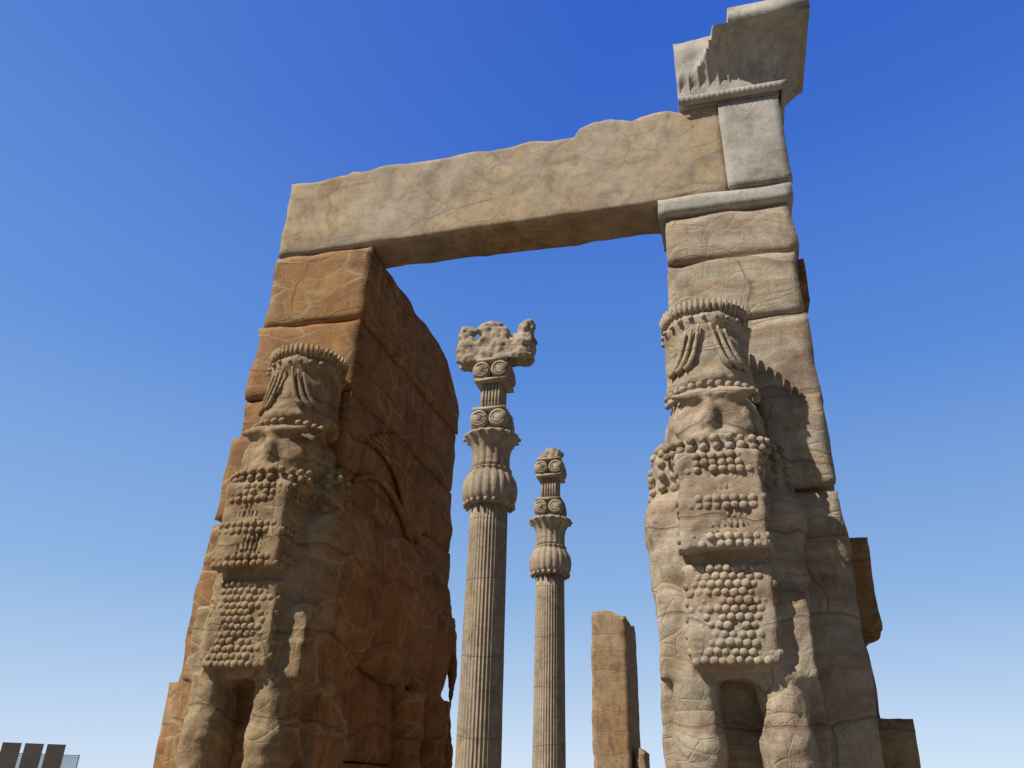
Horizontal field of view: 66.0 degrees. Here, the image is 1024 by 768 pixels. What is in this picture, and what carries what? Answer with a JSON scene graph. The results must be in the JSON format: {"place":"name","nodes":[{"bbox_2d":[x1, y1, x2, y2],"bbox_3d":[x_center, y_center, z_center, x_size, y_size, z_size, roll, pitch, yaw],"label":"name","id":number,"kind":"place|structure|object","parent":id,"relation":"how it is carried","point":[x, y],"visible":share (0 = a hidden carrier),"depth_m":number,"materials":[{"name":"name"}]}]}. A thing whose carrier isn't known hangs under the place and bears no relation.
{"place":"outdoors","nodes":[
{"label":"outdoors","id":0,"kind":"place"},
{"bbox_2d":[0,742,79,767],"bbox_3d":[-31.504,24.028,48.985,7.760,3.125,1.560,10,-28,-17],"label":"fence","id":1,"kind":"object","parent":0,"point":[31,754],"visible":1,"depth_m":49.12,"materials":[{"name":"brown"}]},
{"bbox_2d":[153,247,458,767],"bbox_3d":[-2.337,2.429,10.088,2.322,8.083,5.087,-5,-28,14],"label":"gate pier","id":2,"kind":"structure","parent":0,"point":[321,632],"depth_m":8.86,"materials":[{"name":"stone"}]},
{"bbox_2d":[455,319,537,767],"bbox_3d":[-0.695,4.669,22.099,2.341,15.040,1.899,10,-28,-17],"label":"column","id":3,"kind":"structure","parent":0,"point":[493,355],"depth_m":21.98,"materials":[{"name":"stone"}]},
{"bbox_2d":[0,0,1023,767],"label":"sky","id":4,"kind":"structure","parent":0,"point":[153,152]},
{"bbox_2d":[529,448,572,767],"bbox_3d":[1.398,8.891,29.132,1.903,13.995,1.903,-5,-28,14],"label":"column","id":5,"kind":"structure","parent":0,"point":[550,522],"depth_m":28.97,"materials":[{"name":"stone"}]},
{"bbox_2d":[591,610,640,767],"bbox_3d":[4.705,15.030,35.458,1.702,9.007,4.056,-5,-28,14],"label":"pier","id":6,"kind":"structure","parent":0,"point":[616,743],"depth_m":34.34,"materials":[{"name":"beige stone"}]},
{"bbox_2d":[637,748,649,767],"bbox_3d":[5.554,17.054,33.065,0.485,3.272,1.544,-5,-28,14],"label":"pier","id":7,"kind":"structure","parent":0,"point":[643,760],"depth_m":33.02,"materials":[{"name":"beige stone"}]},
{"bbox_2d":[644,203,920,767],"bbox_3d":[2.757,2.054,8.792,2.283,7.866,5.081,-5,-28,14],"label":"gate pier","id":8,"kind":"structure","parent":0,"point":[770,626],"depth_m":6.89,"materials":[{"name":"stone"}]},
{"bbox_2d":[278,0,809,268],"bbox_3d":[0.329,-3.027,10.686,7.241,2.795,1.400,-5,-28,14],"label":"lintel","id":9,"kind":"structure","parent":8,"relation":"on","point":[717,142],"depth_m":10.15,"materials":[{"name":"stone"}]}
]}

